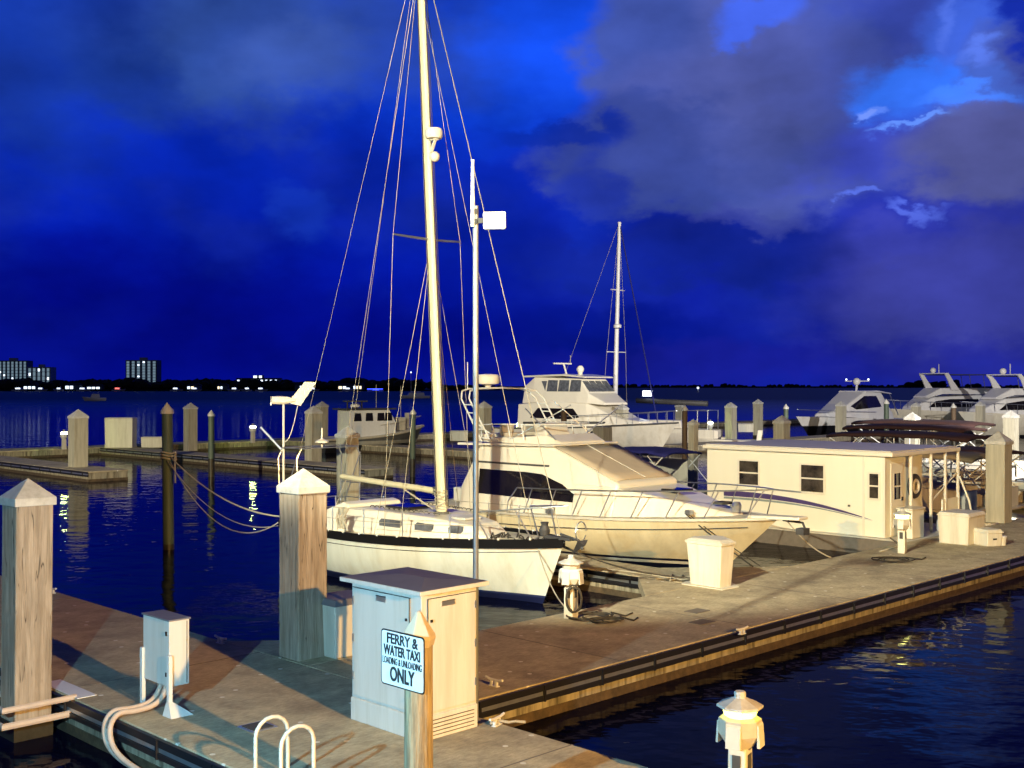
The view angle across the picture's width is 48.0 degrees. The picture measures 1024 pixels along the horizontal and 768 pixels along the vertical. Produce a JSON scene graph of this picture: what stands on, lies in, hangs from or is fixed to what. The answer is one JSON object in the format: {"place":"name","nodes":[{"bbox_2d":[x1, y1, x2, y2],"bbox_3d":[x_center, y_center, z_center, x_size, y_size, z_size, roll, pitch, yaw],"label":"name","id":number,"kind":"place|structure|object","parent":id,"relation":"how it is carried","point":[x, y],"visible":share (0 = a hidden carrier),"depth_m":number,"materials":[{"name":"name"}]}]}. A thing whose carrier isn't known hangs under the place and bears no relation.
{"place":"outdoors","nodes":[
{"label":"outdoors","id":0,"kind":"place"},
{"bbox_2d":[64,383,82,389],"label":"waterfront house","id":1,"kind":"structure","parent":0,"point":[71,386],"depth_m":1003.07,"materials":[{"name":"black"}]},
{"bbox_2d":[0,387,517,390],"bbox_3d":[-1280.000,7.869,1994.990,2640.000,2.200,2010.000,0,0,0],"label":"shore","id":2,"kind":"structure","parent":0,"point":[426,389],"depth_m":1003.46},
{"bbox_2d":[0,358,32,379],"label":"apartment tower","id":3,"kind":"structure","parent":2,"relation":"on","point":[13,368],"depth_m":1120.01,"materials":[{"name":"white"}]},
{"bbox_2d":[27,364,55,381],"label":"apartment tower","id":4,"kind":"structure","parent":2,"relation":"on","point":[42,372],"depth_m":1100.01,"materials":[{"name":"white"}]},
{"bbox_2d":[125,357,160,382],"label":"apartment tower","id":5,"kind":"structure","parent":2,"relation":"on","point":[145,368],"depth_m":1109.91,"materials":[{"name":"white"}]},
{"bbox_2d":[0,377,501,390],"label":"shore trees","id":6,"kind":"object","parent":2,"relation":"on","point":[133,383],"visible":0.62,"depth_m":1019.92,"materials":[{"name":"black plant"}]},
{"bbox_2d":[236,375,281,389],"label":"hotel","id":7,"kind":"structure","parent":2,"relation":"on","point":[260,378],"depth_m":1060.01,"materials":[{"name":"white"}]},
{"bbox_2d":[0,388,1023,767],"bbox_3d":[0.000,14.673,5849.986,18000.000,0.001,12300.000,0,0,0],"label":"water","id":8,"kind":"structure","parent":0,"point":[938,684],"depth_m":23.90,"materials":[{"name":"blue liquid"}]},
{"bbox_2d":[0,478,56,742],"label":"square piling","id":9,"kind":"object","parent":8,"relation":"in","point":[27,504],"visible":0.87,"depth_m":14.69,"materials":[{"name":"brown wood"}]},
{"bbox_2d":[0,456,128,481],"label":"finger","id":10,"kind":"object","parent":8,"relation":"on","point":[63,470],"visible":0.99,"depth_m":56.44},
{"bbox_2d":[67,409,88,466],"bbox_3d":[-21.511,3.419,57.007,0.761,4.360,0.761,-1,-1,45],"label":"square piling","id":11,"kind":"object","parent":8,"relation":"in","point":[78,438],"visible":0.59,"depth_m":56.77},
{"bbox_2d":[82,394,105,400],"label":"anchored boat","id":12,"kind":"object","parent":8,"relation":"on","point":[94,397],"visible":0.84,"depth_m":349.15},
{"bbox_2d":[160,403,173,549],"bbox_3d":[-9.479,3.033,31.689,0.364,5.045,0.358,-1,0,0],"label":"round piling","id":13,"kind":"object","parent":8,"relation":"in","point":[167,411],"visible":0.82,"depth_m":31.56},
{"bbox_2d":[160,450,176,482],"bbox_3d":[-9.377,2.258,31.661,0.630,0.888,0.447,0,0,22],"label":"mooring rope","id":14,"kind":"object","parent":13,"relation":"attached to","point":[174,456],"visible":0.96,"depth_m":31.50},
{"bbox_2d":[183,403,197,451],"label":"square piling","id":15,"kind":"object","parent":8,"relation":"in","point":[189,426],"visible":0.76,"depth_m":75.80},
{"bbox_2d":[207,410,214,476],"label":"round piling","id":16,"kind":"object","parent":8,"relation":"in","point":[211,452],"visible":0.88,"depth_m":56.87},
{"bbox_2d":[100,447,393,478],"bbox_3d":[-16.324,4.564,65.622,1.870,0.900,27.900,0,0,-45],"label":"lamp finger","id":17,"kind":"object","parent":8,"relation":"on","point":[329,469],"visible":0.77,"depth_m":62.70},
{"bbox_2d":[104,417,137,447],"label":"utility cabinet","id":18,"kind":"object","parent":17,"relation":"on","point":[120,432],"visible":1,"depth_m":74.53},
{"bbox_2d":[141,436,161,447],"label":"dock box","id":19,"kind":"object","parent":17,"relation":"on","point":[151,441],"visible":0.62,"depth_m":74.63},
{"bbox_2d":[276,468,329,660],"bbox_3d":[-3.099,3.390,17.055,0.568,4.279,0.568,-1,-1,45],"label":"square piling","id":20,"kind":"object","parent":8,"relation":"in","point":[303,492],"visible":0.73,"depth_m":16.88,"materials":[{"name":"brown wood"}]},
{"bbox_2d":[304,406,322,461],"bbox_3d":[-10.715,3.384,61.992,0.708,4.449,0.708,1,0,-45],"label":"square piling","id":21,"kind":"object","parent":8,"relation":"in","point":[313,425],"visible":0.56,"depth_m":61.75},
{"bbox_2d":[315,401,328,436],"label":"square piling","id":22,"kind":"object","parent":8,"relation":"in","point":[322,406],"visible":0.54,"depth_m":79.82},
{"bbox_2d":[0,575,647,767],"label":"ferry dock","id":23,"kind":"object","parent":8,"relation":"on","point":[224,692],"visible":0.62,"depth_m":14.13,"materials":[{"name":"concrete"}]},
{"bbox_2d":[0,679,96,730],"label":"pile guide","id":24,"kind":"object","parent":23,"relation":"on","point":[72,691],"visible":0.69,"depth_m":14.54,"materials":[{"name":"white metal"}]},
{"bbox_2d":[102,609,192,767],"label":"junction box","id":25,"kind":"object","parent":23,"relation":"on","point":[164,656],"visible":1,"depth_m":14.10,"materials":[{"name":"paint"}]},
{"bbox_2d":[237,720,277,732],"bbox_3d":[-2.977,4.009,13.463,0.340,0.020,0.340,0,0,-45],"label":"deck hatch","id":26,"kind":"object","parent":23,"relation":"on","point":[250,727],"visible":0.71,"depth_m":13.43,"materials":[{"name":"metal"}]},
{"bbox_2d":[253,715,315,767],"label":"dock ladder","id":27,"kind":"object","parent":23,"relation":"attached to","point":[286,735],"visible":1,"depth_m":11.42,"materials":[{"name":"metal"}]},
{"bbox_2d":[224,640,351,665],"bbox_3d":[-2.856,4.129,17.283,3.343,0.202,1.668,0,0,-2],"label":"corner plate","id":28,"kind":"object","parent":23,"relation":"on","point":[269,647],"visible":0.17,"depth_m":17.45,"materials":[{"name":"concrete"}]},
{"bbox_2d":[321,590,351,658],"bbox_3d":[-2.553,3.600,17.282,0.806,0.860,0.726,0,0,-45],"label":"dock box","id":29,"kind":"object","parent":28,"relation":"on","point":[337,619],"visible":0.47,"depth_m":16.91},
{"bbox_2d":[340,567,488,738],"bbox_3d":[-1.170,3.149,13.659,1.060,1.749,1.490,0,0,-45],"label":"electrical cabinet","id":30,"kind":"object","parent":23,"relation":"on","point":[397,599],"visible":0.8,"depth_m":13.34,"materials":[{"name":"metal"}]},
{"bbox_2d":[470,159,505,722],"bbox_3d":[-0.282,0.679,13.641,0.436,6.689,0.097,0,0,10],"label":"antenna pole","id":31,"kind":"object","parent":23,"relation":"on","point":[492,220],"visible":0.97,"depth_m":13.65,"materials":[{"name":"white metal"}]},
{"bbox_2d":[716,690,764,767],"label":"power pedestal","id":32,"kind":"object","parent":23,"relation":"on","point":[740,730],"visible":1,"depth_m":10.77,"materials":[{"name":"white"}]},
{"bbox_2d":[335,426,359,504],"bbox_3d":[-4.919,3.413,34.500,0.548,4.294,0.548,0,-1,-45],"label":"square piling","id":33,"kind":"object","parent":8,"relation":"in","point":[341,437],"visible":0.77,"depth_m":34.34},
{"bbox_2d":[322,385,423,452],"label":"workboat","id":34,"kind":"object","parent":8,"relation":"on","point":[369,425],"visible":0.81,"depth_m":79.04,"materials":[{"name":"white"}]},
{"bbox_2d":[285,439,472,459],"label":"workboat finger","id":35,"kind":"object","parent":8,"relation":"on","point":[458,453],"visible":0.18,"depth_m":75.14},
{"bbox_2d":[0,419,799,457],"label":"pier","id":36,"kind":"structure","parent":8,"relation":"on","point":[39,452],"depth_m":81.42,"materials":[{"name":"concrete"}]},
{"bbox_2d":[60,430,67,449],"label":"power pedestal","id":37,"kind":"object","parent":36,"relation":"on","point":[63,435],"visible":0.96,"depth_m":72.37,"materials":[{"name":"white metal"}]},
{"bbox_2d":[450,430,467,440],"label":"dock box","id":38,"kind":"object","parent":36,"relation":"on","point":[458,435],"visible":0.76,"depth_m":83.63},
{"bbox_2d":[410,409,415,476],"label":"round piling","id":39,"kind":"object","parent":8,"relation":"in","point":[412,446],"visible":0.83,"depth_m":56.86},
{"bbox_2d":[404,611,435,767],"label":"sign post","id":40,"kind":"object","parent":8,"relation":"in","point":[418,730],"visible":0.83,"depth_m":10.18,"materials":[{"name":"brown wood"}]},
{"bbox_2d":[381,628,424,694],"bbox_3d":[-0.974,2.458,10.208,0.600,0.500,0.014,0,0,45],"label":"ferry sign","id":41,"kind":"object","parent":40,"relation":"attached to","point":[402,660],"visible":1,"depth_m":10.19,"materials":[{"name":"metal"}]},
{"bbox_2d":[260,0,587,603],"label":"sailboat","id":42,"kind":"object","parent":8,"relation":"on","point":[373,534],"visible":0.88,"depth_m":25.79,"materials":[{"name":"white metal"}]},
{"bbox_2d":[167,461,277,527],"bbox_3d":[-7.522,2.895,30.237,4.472,1.614,0.025,0,0,32],"label":"mooring rope","id":43,"kind":"object","parent":42,"relation":"attached to","point":[213,509],"visible":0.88,"depth_m":30.44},
{"bbox_2d":[170,462,277,533],"bbox_3d":[-7.597,3.006,30.287,4.324,1.737,0.031,0,0,35],"label":"mooring rope","id":44,"kind":"object","parent":42,"relation":"attached to","point":[215,520],"visible":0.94,"depth_m":30.40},
{"bbox_2d":[170,457,278,516],"bbox_3d":[-7.600,2.677,30.290,4.318,1.396,0.040,0,0,35],"label":"mooring rope","id":45,"kind":"object","parent":42,"relation":"attached to","point":[185,471],"visible":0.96,"depth_m":30.31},
{"bbox_2d":[379,518,401,527],"bbox_3d":[-2.737,3.135,25.931,0.753,0.160,0.082,0,0,41],"label":"window","id":46,"kind":"structure","parent":42,"relation":"in","point":[389,523],"depth_m":25.92,"materials":[{"name":"grey glass"}]},
{"bbox_2d":[414,522,433,530],"bbox_3d":[-1.936,3.134,25.244,0.558,0.160,0.108,0,0,36],"label":"window","id":47,"kind":"structure","parent":42,"relation":"in","point":[429,527],"depth_m":25.20,"materials":[{"name":"grey glass"}]},
{"bbox_2d":[564,547,689,578],"bbox_3d":[2.242,3.591,23.452,2.881,0.729,0.031,0,0,5],"label":"mooring rope","id":48,"kind":"object","parent":42,"relation":"attached to","point":[627,568],"visible":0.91,"depth_m":23.43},
{"bbox_2d":[479,401,491,447],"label":"square piling","id":49,"kind":"object","parent":8,"relation":"in","point":[485,412],"visible":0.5,"depth_m":69.75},
{"bbox_2d":[493,355,678,446],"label":"flybridge yacht","id":50,"kind":"object","parent":8,"relation":"on","point":[592,400],"visible":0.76,"depth_m":78.89,"materials":[{"name":"white plastic"}]},
{"bbox_2d":[547,380,557,390],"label":"bridge window","id":51,"kind":"structure","parent":50,"relation":"in","point":[552,385],"depth_m":80.64,"materials":[{"name":"grey glass"}]},
{"bbox_2d":[530,408,578,418],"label":"saloon window","id":52,"kind":"structure","parent":50,"relation":"in","point":[537,414],"depth_m":80.05,"materials":[{"name":"black glass"}]},
{"bbox_2d":[558,380,568,390],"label":"bridge window","id":53,"kind":"structure","parent":50,"relation":"in","point":[563,384],"depth_m":79.92,"materials":[{"name":"grey glass"}]},
{"bbox_2d":[569,380,581,391],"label":"bridge window","id":54,"kind":"structure","parent":50,"relation":"in","point":[575,386],"depth_m":79.18,"materials":[{"name":"grey glass"}]},
{"bbox_2d":[593,427,611,440],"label":"square piling","id":55,"kind":"object","parent":8,"relation":"in","point":[604,433],"visible":0.29,"depth_m":61.71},
{"bbox_2d":[413,362,809,567],"bbox_3d":[2.439,2.217,29.802,3.998,5.670,11.703,0,0,-45],"label":"motor yacht","id":56,"kind":"object","parent":8,"relation":"on","point":[625,505],"visible":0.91,"depth_m":28.58,"materials":[{"name":"white plastic"}]},
{"bbox_2d":[479,468,573,501],"bbox_3d":[0.384,2.615,29.795,3.600,0.673,0.203,0,0,45],"label":"side window","id":57,"kind":"structure","parent":56,"relation":"in","point":[491,481],"depth_m":29.92,"materials":[{"name":"black glass"}]},
{"bbox_2d":[566,222,656,420],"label":"sailboat","id":58,"kind":"object","parent":8,"relation":"on","point":[616,325],"visible":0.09,"depth_m":86.37,"materials":[{"name":"metal"}]},
{"bbox_2d":[550,554,689,598],"bbox_3d":[-0.559,4.498,28.220,13.290,0.903,1.270,0,0,45],"label":"finger dock","id":59,"kind":"object","parent":8,"relation":"on","point":[617,583],"visible":0.12,"depth_m":24.92,"materials":[{"name":"concrete"}]},
{"bbox_2d":[580,564,689,580],"bbox_3d":[2.385,4.018,24.690,0.158,0.046,3.653,0,0,-44],"label":"mooring rope","id":60,"kind":"object","parent":59,"relation":"on","point":[627,571],"visible":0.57,"depth_m":24.68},
{"bbox_2d":[615,404,628,416],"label":"square piling","id":61,"kind":"object","parent":8,"relation":"in","point":[622,408],"visible":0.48,"depth_m":77.78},
{"bbox_2d":[623,446,706,494],"bbox_3d":[4.650,3.520,40.033,6.447,2.699,2.300,0,0,45],"label":"runabout","id":62,"kind":"object","parent":8,"relation":"on","point":[677,469],"visible":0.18,"depth_m":39.93,"materials":[{"name":"blue plastic"}]},
{"bbox_2d":[307,518,1023,726],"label":"pier","id":63,"kind":"structure","parent":8,"relation":"in","point":[545,667],"depth_m":19.62,"materials":[{"name":"concrete"}]},
{"bbox_2d":[558,555,583,618],"bbox_3d":[1.017,3.490,19.822,0.400,1.090,0.400,0,0,-15],"label":"power pedestal","id":64,"kind":"object","parent":63,"relation":"on","point":[570,572],"visible":1,"depth_m":19.71,"materials":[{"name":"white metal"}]},
{"bbox_2d":[565,584,582,612],"bbox_3d":[1.058,3.672,19.633,0.308,0.498,0.062,0,0,0],"label":"hanging cable","id":65,"kind":"object","parent":64,"relation":"hanging from","point":[566,600],"visible":1,"depth_m":19.62,"materials":[{"name":"rubber"}]},
{"bbox_2d":[566,611,632,619],"bbox_3d":[1.473,3.992,19.953,1.258,0.078,0.755,0,0,-43],"label":"cable coil","id":66,"kind":"object","parent":63,"relation":"on","point":[604,614],"visible":0.93,"depth_m":19.93,"materials":[{"name":"rubber"}]},
{"bbox_2d":[588,616,637,622],"bbox_3d":[1.731,3.991,19.492,0.875,0.078,0.603,0,0,1],"label":"cable coil","id":67,"kind":"object","parent":63,"relation":"on","point":[620,618],"visible":0.99,"depth_m":19.52,"materials":[{"name":"rubber"}]},
{"bbox_2d":[638,577,691,596],"bbox_3d":[3.143,4.139,23.001,2.210,0.202,1.100,2,-2,-87],"label":"corner plate","id":68,"kind":"object","parent":63,"relation":"on","point":[648,586],"visible":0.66,"depth_m":23.03,"materials":[{"name":"concrete"}]},
{"bbox_2d":[681,535,738,589],"bbox_3d":[4.070,3.568,23.201,0.950,0.945,1.140,0,0,-45],"label":"dock box","id":69,"kind":"object","parent":63,"relation":"on","point":[710,558],"visible":1,"depth_m":22.84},
{"bbox_2d":[664,566,788,577],"bbox_3d":[4.754,4.142,24.705,1.430,0.202,2.890,-1,-1,86],"label":"corner plate","id":70,"kind":"object","parent":63,"relation":"on","point":[739,571],"visible":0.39,"depth_m":25.06,"materials":[{"name":"concrete"}]},
{"bbox_2d":[871,556,925,562],"bbox_3d":[8.905,4.003,26.324,1.548,0.078,0.789,0,0,-20],"label":"cable coil","id":71,"kind":"object","parent":63,"relation":"on","point":[900,560],"visible":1,"depth_m":26.34,"materials":[{"name":"rubber"}]},
{"bbox_2d":[892,508,911,553],"bbox_3d":[9.341,3.514,27.539,0.392,1.068,0.392,0,0,-15],"label":"power pedestal","id":72,"kind":"object","parent":63,"relation":"on","point":[901,522],"visible":1,"depth_m":27.43,"materials":[{"name":"white"}]},
{"bbox_2d":[936,509,985,545],"bbox_3d":[11.494,3.651,29.408,1.056,0.800,0.856,0,0,-45],"label":"dock box","id":73,"kind":"object","parent":63,"relation":"on","point":[957,526],"visible":0.94,"depth_m":29.07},
{"bbox_2d":[974,527,1003,546],"bbox_3d":[11.950,3.840,28.924,0.526,0.420,0.606,0,0,-20],"label":"cooler","id":74,"kind":"object","parent":63,"relation":"on","point":[986,536],"visible":1,"depth_m":28.71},
{"bbox_2d":[636,391,722,443],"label":"motorboat","id":75,"kind":"object","parent":8,"relation":"on","point":[675,436],"visible":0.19,"depth_m":85.13,"materials":[{"name":"metal"}]},
{"bbox_2d":[675,405,683,419],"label":"square piling","id":76,"kind":"object","parent":8,"relation":"in","point":[678,413],"visible":0.37,"depth_m":99.72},
{"bbox_2d":[681,405,687,458],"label":"round piling","id":77,"kind":"object","parent":8,"relation":"in","point":[684,409],"visible":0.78,"depth_m":56.89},
{"bbox_2d":[687,419,698,489],"bbox_3d":[7.075,3.474,44.993,0.337,4.209,0.337,1,0,-45],"label":"square piling","id":78,"kind":"object","parent":8,"relation":"in","point":[693,424],"visible":0.54,"depth_m":44.90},
{"bbox_2d":[724,402,736,438],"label":"square piling","id":79,"kind":"object","parent":8,"relation":"in","point":[730,420],"visible":0.59,"depth_m":91.76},
{"bbox_2d":[698,430,762,441],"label":"skiff","id":80,"kind":"object","parent":8,"relation":"on","point":[759,434],"visible":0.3,"depth_m":83.39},
{"bbox_2d":[752,399,762,437],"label":"square piling","id":81,"kind":"object","parent":8,"relation":"in","point":[758,414],"visible":0.72,"depth_m":99.80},
{"bbox_2d":[772,415,790,439],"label":"square piling","id":82,"kind":"object","parent":8,"relation":"in","point":[781,426],"visible":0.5,"depth_m":49.85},
{"bbox_2d":[663,430,973,451],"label":"yacht pier","id":83,"kind":"structure","parent":8,"relation":"on","point":[813,438],"depth_m":89.32,"materials":[{"name":"concrete"}]},
{"bbox_2d":[737,423,753,431],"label":"dock box","id":84,"kind":"object","parent":83,"relation":"on","point":[745,427],"visible":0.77,"depth_m":99.63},
{"bbox_2d":[835,401,846,431],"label":"square piling","id":85,"kind":"object","parent":8,"relation":"in","point":[840,415],"visible":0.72,"depth_m":91.78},
{"bbox_2d":[702,439,998,552],"bbox_3d":[9.717,3.324,34.051,5.106,3.070,7.279,0,0,-45],"label":"houseboat","id":86,"kind":"object","parent":8,"relation":"on","point":[852,497],"visible":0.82,"depth_m":31.95,"materials":[{"name":"plastic"}]},
{"bbox_2d":[738,459,759,485],"bbox_3d":[6.901,2.589,33.519,0.028,0.787,0.750,0,0,-45],"label":"window","id":87,"kind":"structure","parent":86,"relation":"in","point":[748,469],"depth_m":33.50,"materials":[{"name":"black glass"}]},
{"bbox_2d":[799,463,824,494],"bbox_3d":[8.368,2.636,32.051,0.800,0.847,0.028,0,0,45],"label":"window","id":88,"kind":"structure","parent":86,"relation":"in","point":[811,475],"depth_m":32.05,"materials":[{"name":"black glass"}]},
{"bbox_2d":[868,472,879,500],"bbox_3d":[9.676,2.729,30.743,0.028,0.757,0.360,0,0,-45],"label":"window","id":89,"kind":"structure","parent":86,"relation":"in","point":[873,477],"depth_m":30.74,"materials":[{"name":"black glass"}]},
{"bbox_2d":[890,463,902,535],"bbox_3d":[10.374,3.094,30.972,0.680,1.920,0.057,0,0,-45],"label":"door","id":90,"kind":"structure","parent":86,"relation":"in","point":[896,469],"depth_m":30.90,"materials":[{"name":"white wood"}]},
{"bbox_2d":[907,474,921,498],"bbox_3d":[11.054,2.806,31.581,0.155,0.686,0.686,0,0,45],"label":"life ring","id":91,"kind":"object","parent":86,"relation":"attached to","point":[918,482],"visible":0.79,"depth_m":31.54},
{"bbox_2d":[797,378,903,435],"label":"express cruiser","id":92,"kind":"object","parent":8,"relation":"on","point":[865,404],"visible":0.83,"depth_m":102.92,"materials":[{"name":"white plastic"}]},
{"bbox_2d":[851,396,881,409],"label":"side window","id":93,"kind":"structure","parent":92,"relation":"in","point":[865,402],"depth_m":103.74,"materials":[{"name":"black glass"}]},
{"bbox_2d":[883,399,888,442],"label":"round piling","id":94,"kind":"object","parent":8,"relation":"in","point":[886,408],"visible":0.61,"depth_m":84.83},
{"bbox_2d":[826,430,990,484],"bbox_3d":[14.799,3.248,43.178,2.532,2.984,7.741,0,0,-45],"label":"pontoon boat","id":95,"kind":"object","parent":8,"relation":"on","point":[966,438],"visible":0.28,"depth_m":42.18,"materials":[{"name":"metal"}]},
{"bbox_2d":[904,412,920,443],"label":"square piling","id":96,"kind":"object","parent":8,"relation":"in","point":[912,416],"visible":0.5,"depth_m":52.80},
{"bbox_2d":[910,402,921,441],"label":"square piling","id":97,"kind":"object","parent":8,"relation":"in","point":[916,408],"visible":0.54,"depth_m":91.80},
{"bbox_2d":[842,423,1014,480],"bbox_3d":[16.779,3.207,48.269,8.541,3.084,2.532,0,0,45],"label":"pontoon boat","id":98,"kind":"object","parent":8,"relation":"on","point":[956,429],"visible":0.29,"depth_m":47.12,"materials":[{"name":"metal"}]},
{"bbox_2d":[851,419,1023,480],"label":"pontoon boat","id":99,"kind":"object","parent":8,"relation":"on","point":[1019,472],"visible":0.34,"depth_m":51.52,"materials":[{"name":"metal"}]},
{"bbox_2d":[888,364,1012,420],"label":"cabin yacht","id":100,"kind":"object","parent":8,"relation":"on","point":[931,403],"visible":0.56,"depth_m":114.20,"materials":[{"name":"white plastic"}]},
{"bbox_2d":[929,399,977,406],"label":"fore window","id":101,"kind":"structure","parent":100,"relation":"in","point":[956,401],"depth_m":114.30,"materials":[{"name":"black glass"}]},
{"bbox_2d":[950,403,956,445],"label":"round piling","id":102,"kind":"object","parent":8,"relation":"in","point":[953,407],"visible":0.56,"depth_m":79.86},
{"bbox_2d":[924,513,994,523],"bbox_3d":[10.851,4.515,37.508,10.290,0.900,1.200,0,0,45],"label":"houseboat finger","id":103,"kind":"object","parent":8,"relation":"on","point":[926,517],"visible":0.09,"depth_m":34.95},
{"bbox_2d":[922,451,1012,513],"bbox_3d":[12.611,3.467,39.568,2.532,2.534,8.151,0,0,-45],"label":"pontoon boat","id":104,"kind":"object","parent":8,"relation":"on","point":[978,501],"visible":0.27,"depth_m":36.78,"materials":[{"name":"metal"}]},
{"bbox_2d":[922,446,1023,519],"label":"pontoon boat","id":105,"kind":"object","parent":8,"relation":"on","point":[1017,499],"visible":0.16,"depth_m":38.94,"materials":[{"name":"metal"}]},
{"bbox_2d":[975,401,985,442],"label":"square piling","id":106,"kind":"object","parent":8,"relation":"in","point":[980,411],"visible":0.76,"depth_m":91.80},
{"bbox_2d":[958,364,1023,436],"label":"cabin yacht","id":107,"kind":"object","parent":8,"relation":"on","point":[998,400],"visible":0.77,"depth_m":100.56,"materials":[{"name":"white plastic"}]},
{"bbox_2d":[1000,401,1023,409],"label":"fore window","id":108,"kind":"structure","parent":107,"relation":"in","point":[1010,407],"depth_m":100.37,"materials":[{"name":"black glass"}]},
{"bbox_2d":[984,431,1013,522],"bbox_3d":[14.348,3.475,33.899,0.623,4.168,0.623,0,-1,45],"label":"square piling","id":109,"kind":"object","parent":8,"relation":"in","point":[998,507],"visible":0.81,"depth_m":33.71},
{"bbox_2d":[1002,410,1019,458],"bbox_3d":[24.730,3.444,56.995,0.621,4.310,0.621,0,0,-45],"label":"square piling","id":110,"kind":"object","parent":8,"relation":"in","point":[1011,424],"visible":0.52,"depth_m":56.78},
{"bbox_2d":[0,0,1023,385],"label":"sky","id":111,"kind":"structure","parent":0,"point":[800,192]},
{"bbox_2d":[496,386,1022,387],"bbox_3d":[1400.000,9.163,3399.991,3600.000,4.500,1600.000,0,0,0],"label":"distant shore","id":112,"kind":"structure","parent":0,"point":[800,386],"depth_m":2822.03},
{"bbox_2d":[610,379,1018,385],"bbox_3d":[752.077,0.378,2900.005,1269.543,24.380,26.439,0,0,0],"label":"distant trees","id":113,"kind":"object","parent":112,"relation":"on","point":[935,383],"visible":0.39,"depth_m":2895.70,"materials":[{"name":"black plant"}]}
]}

